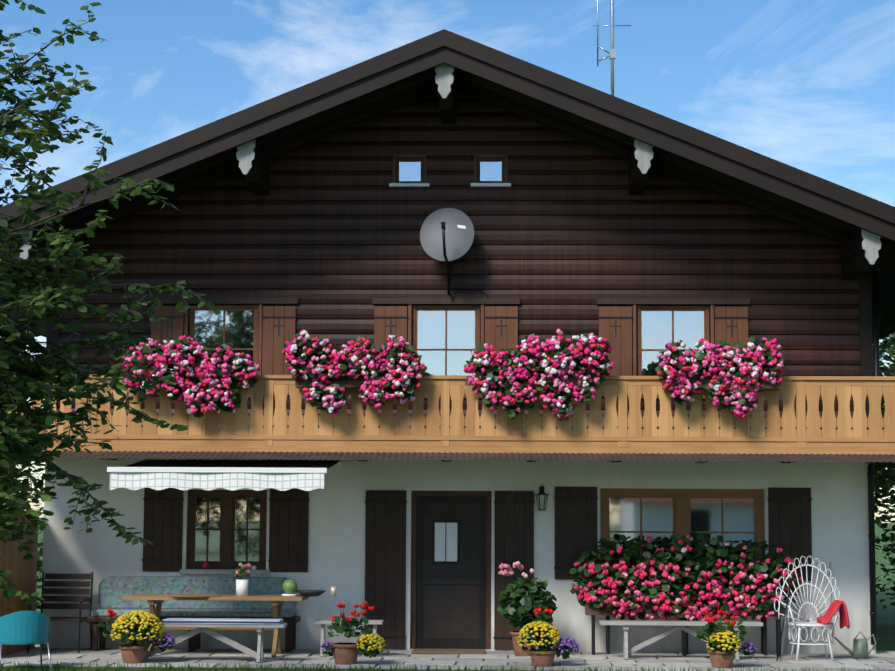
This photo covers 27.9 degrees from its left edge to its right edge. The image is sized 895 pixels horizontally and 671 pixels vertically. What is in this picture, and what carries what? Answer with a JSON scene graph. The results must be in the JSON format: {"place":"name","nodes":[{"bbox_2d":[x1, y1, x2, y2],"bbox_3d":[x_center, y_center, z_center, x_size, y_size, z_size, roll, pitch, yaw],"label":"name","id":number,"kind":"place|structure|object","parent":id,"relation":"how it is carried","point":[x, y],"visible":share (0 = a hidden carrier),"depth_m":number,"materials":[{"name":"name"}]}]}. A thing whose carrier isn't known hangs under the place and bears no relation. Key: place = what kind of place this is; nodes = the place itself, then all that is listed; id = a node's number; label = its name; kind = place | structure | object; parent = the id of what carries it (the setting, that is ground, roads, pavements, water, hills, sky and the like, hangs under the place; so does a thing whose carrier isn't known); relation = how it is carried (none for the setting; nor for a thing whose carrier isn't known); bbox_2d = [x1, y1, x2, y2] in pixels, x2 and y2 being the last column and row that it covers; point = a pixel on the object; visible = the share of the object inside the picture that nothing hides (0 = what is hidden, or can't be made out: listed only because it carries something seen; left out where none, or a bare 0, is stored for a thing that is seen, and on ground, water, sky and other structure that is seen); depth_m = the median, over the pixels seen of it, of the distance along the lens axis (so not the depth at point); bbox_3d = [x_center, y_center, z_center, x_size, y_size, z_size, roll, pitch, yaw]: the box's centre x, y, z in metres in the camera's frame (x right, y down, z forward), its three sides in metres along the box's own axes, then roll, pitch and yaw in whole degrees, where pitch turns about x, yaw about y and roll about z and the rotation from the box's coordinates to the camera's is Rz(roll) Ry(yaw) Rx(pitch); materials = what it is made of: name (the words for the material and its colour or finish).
{"place":"outdoors","nodes":[
{"label":"outdoors","id":0,"kind":"place"},
{"bbox_2d":[0,0,220,607],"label":"apple tree","id":1,"kind":"object","parent":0,"point":[42,379],"depth_m":14.56,"materials":[{"name":"green plant"}]},
{"bbox_2d":[87,576,300,651],"bbox_3d":[-3.278,3.607,23.378,2.700,0.940,0.540,0,-6,2],"label":"bench","id":2,"kind":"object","parent":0,"point":[112,590],"depth_m":23.52,"materials":[{"name":"teal fabric"}]},
{"bbox_2d":[0,660,894,670],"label":"grass","id":3,"kind":"structure","parent":0,"point":[90,668],"depth_m":20.67,"materials":[{"name":"green plant"}]},
{"bbox_2d":[0,0,894,522],"label":"sky","id":4,"kind":"structure","parent":0,"point":[808,86],"materials":[{"name":"blue"}]},
{"bbox_2d":[1,645,894,670],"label":"patio","id":5,"kind":"structure","parent":0,"point":[505,659],"depth_m":21.90,"materials":[{"name":"grey stone"}]},
{"bbox_2d":[0,510,40,655],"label":"wind screen","id":6,"kind":"object","parent":5,"relation":"on","point":[23,576],"visible":0.35,"depth_m":22.95,"materials":[{"name":"brown wood"}]},
{"bbox_2d":[0,611,51,670],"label":"tub chair","id":7,"kind":"object","parent":5,"relation":"on","point":[23,627],"visible":1,"depth_m":20.31,"materials":[{"name":"teal"}]},
{"bbox_2d":[27,571,92,652],"bbox_3d":[-4.957,3.545,23.140,0.690,1.003,0.723,0,-6,2],"label":"garden chair","id":8,"kind":"object","parent":5,"relation":"on","point":[80,605],"visible":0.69,"depth_m":23.40,"materials":[{"name":"black wood"}]},
{"bbox_2d":[122,594,383,662],"bbox_3d":[-2.421,3.603,22.157,3.200,0.768,1.461,0,-6,2],"label":"table and benches","id":9,"kind":"object","parent":5,"relation":"on","point":[208,626],"visible":0.73,"depth_m":22.16,"materials":[{"name":"brown wood"}]},
{"bbox_2d":[166,562,336,596],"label":"table decorations","id":10,"kind":"object","parent":9,"relation":"on","point":[289,586],"visible":1,"depth_m":22.52,"materials":[{"name":"white ceramic"}]},
{"bbox_2d":[234,562,251,579],"bbox_3d":[-2.574,2.964,22.622,0.231,0.229,0.207,0,-6,2],"label":"bouquet","id":11,"kind":"object","parent":10,"relation":"on","point":[242,570],"visible":1,"depth_m":22.59,"materials":[{"name":"pink plant"}]},
{"bbox_2d":[119,631,736,667],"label":"flower pots","id":12,"kind":"object","parent":5,"relation":"on","point":[345,653],"visible":0.73,"depth_m":21.15,"materials":[{"name":"ceramic"}]},
{"bbox_2d":[97,561,757,658],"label":"potted flowers","id":13,"kind":"object","parent":12,"relation":"in","point":[520,604],"depth_m":21.25,"materials":[{"name":"yellow plant"}]},
{"bbox_2d":[411,649,485,653],"bbox_3d":[0.017,4.069,23.216,0.940,0.022,0.540,0,-6,2],"label":"doorstep","id":14,"kind":"object","parent":5,"relation":"on","point":[448,651],"depth_m":23.06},
{"bbox_2d":[8,649,893,670],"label":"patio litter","id":15,"kind":"object","parent":5,"relation":"on","point":[464,661],"visible":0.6,"depth_m":21.79,"materials":[{"name":"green plant"}]},
{"bbox_2d":[599,620,762,660],"bbox_3d":[2.888,3.777,22.320,2.000,0.466,0.306,0,-6,2],"label":"bench","id":16,"kind":"object","parent":5,"relation":"on","point":[678,625],"visible":0.83,"depth_m":22.24,"materials":[{"name":"white wood"}]},
{"bbox_2d":[585,575,786,655],"bbox_3d":[3.042,3.586,23.139,2.550,1.000,0.500,0,-6,2],"label":"flower stand","id":17,"kind":"object","parent":5,"relation":"on","point":[592,612],"visible":0.29,"depth_m":22.94,"materials":[{"name":"white wood"}]},
{"bbox_2d":[568,532,801,620],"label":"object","id":18,"kind":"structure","parent":17,"relation":"on","point":[700,565],"depth_m":22.84,"materials":[{"name":"pink plant"}]},
{"bbox_2d":[774,556,840,660],"bbox_3d":[4.524,3.389,22.445,0.854,1.275,0.614,0,-6,2],"label":"peacock chair","id":19,"kind":"object","parent":5,"relation":"on","point":[806,617],"visible":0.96,"depth_m":22.64,"materials":[{"name":"wicker"}]},
{"bbox_2d":[817,600,849,628],"bbox_3d":[4.783,3.459,22.347,0.359,0.357,0.420,0,-6,2],"label":"blanket","id":20,"kind":"object","parent":19,"relation":"on","point":[832,609],"visible":1,"depth_m":22.21,"materials":[{"name":"red fabric"}]},
{"bbox_2d":[776,575,875,660],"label":"sticks and can","id":21,"kind":"object","parent":5,"relation":"on","point":[860,649],"visible":0.88,"depth_m":22.47,"materials":[{"name":"green"}]},
{"bbox_2d":[35,518,894,650],"bbox_3d":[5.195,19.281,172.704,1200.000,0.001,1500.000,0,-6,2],"label":"hedge","id":22,"kind":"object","parent":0,"point":[885,618],"depth_m":42.93,"materials":[{"name":"green plant"}]},
{"bbox_2d":[1,310,894,612],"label":"trees","id":23,"kind":"object","parent":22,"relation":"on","point":[885,478],"depth_m":31.37,"materials":[{"name":"green plant"}]},
{"bbox_2d":[42,458,875,653],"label":"house walls","id":24,"kind":"structure","parent":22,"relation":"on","point":[839,522],"depth_m":23.70,"materials":[{"name":"paint"}]},
{"bbox_2d":[107,459,343,490],"bbox_3d":[-2.745,1.740,22.803,2.660,0.475,2.180,0,-6,2],"label":"awning","id":25,"kind":"object","parent":24,"relation":"attached to","point":[236,474],"visible":0.98,"depth_m":21.74,"materials":[{"name":"white fabric"}]},
{"bbox_2d":[46,90,872,441],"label":"timber wall","id":26,"kind":"structure","parent":24,"relation":"on","point":[568,232],"depth_m":24.08,"materials":[{"name":"brown wood"}]},
{"bbox_2d":[0,29,894,339],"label":"roof","id":27,"kind":"structure","parent":26,"relation":"on","point":[348,97],"depth_m":22.56,"materials":[{"name":"brown wood"}]},
{"bbox_2d":[16,64,880,279],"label":"purlins","id":28,"kind":"object","parent":27,"relation":"attached to","point":[859,255],"visible":0.79,"depth_m":22.96,"materials":[{"name":"brown wood"}]},
{"bbox_2d":[593,0,630,95],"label":"roof antenna","id":29,"kind":"object","parent":27,"relation":"on","point":[611,53],"visible":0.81,"depth_m":28.36,"materials":[{"name":"silver metal"}]},
{"bbox_2d":[0,374,894,466],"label":"balcony","id":30,"kind":"structure","parent":26,"relation":"attached to","point":[275,433],"depth_m":22.53,"materials":[{"name":"brown wood"}]},
{"bbox_2d":[130,372,780,391],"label":"flower boxes","id":31,"kind":"object","parent":30,"relation":"attached to","point":[351,383],"visible":0.17,"depth_m":22.42,"materials":[{"name":"brown wood"}]},
{"bbox_2d":[120,334,259,417],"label":"balcony flowers","id":32,"kind":"object","parent":31,"relation":"in","point":[225,381],"depth_m":22.39,"materials":[{"name":"pink plant"}]},
{"bbox_2d":[282,330,425,416],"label":"balcony flowers","id":33,"kind":"object","parent":31,"relation":"in","point":[290,349],"depth_m":22.32,"materials":[{"name":"pink plant"}]},
{"bbox_2d":[463,329,613,420],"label":"balcony flowers","id":34,"kind":"object","parent":31,"relation":"in","point":[550,372],"depth_m":22.24,"materials":[{"name":"pink plant"}]},
{"bbox_2d":[656,337,785,418],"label":"balcony flowers","id":35,"kind":"object","parent":31,"relation":"in","point":[745,368],"depth_m":22.17,"materials":[{"name":"pink plant"}]},
{"bbox_2d":[28,451,894,462],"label":"corrugated canopy","id":36,"kind":"object","parent":30,"relation":"attached to","point":[421,456],"visible":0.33,"depth_m":22.20,"materials":[{"name":"brown metal"}]},
{"bbox_2d":[149,154,749,398],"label":"windows","id":37,"kind":"structure","parent":26,"relation":"attached to","point":[446,339],"depth_m":23.98,"materials":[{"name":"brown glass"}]},
{"bbox_2d":[420,208,487,297],"bbox_3d":[0.067,-1.112,23.757,0.607,1.165,1.042,-5,-8,42],"label":"satellite dish","id":38,"kind":"object","parent":26,"relation":"attached to","point":[447,235],"visible":1,"depth_m":23.64,"materials":[{"name":"grey metal"}]},
{"bbox_2d":[829,270,879,652],"bbox_3d":[5.317,1.631,23.571,0.722,5.001,0.094,0,-6,6],"label":"drain pipe","id":39,"kind":"object","parent":26,"relation":"attached to","point":[871,511],"visible":0.88,"depth_m":23.46,"materials":[{"name":"black"}]},
{"bbox_2d":[142,487,811,650],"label":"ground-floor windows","id":40,"kind":"structure","parent":24,"relation":"attached to","point":[450,568],"depth_m":23.73,"materials":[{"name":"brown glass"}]},
{"bbox_2d":[535,484,548,509],"bbox_3d":[1.235,2.118,23.590,0.190,0.343,0.262,0,-6,2],"label":"wall lantern","id":41,"kind":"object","parent":24,"relation":"attached to","point":[541,497],"depth_m":23.50,"materials":[{"name":"black metal"}]}
]}

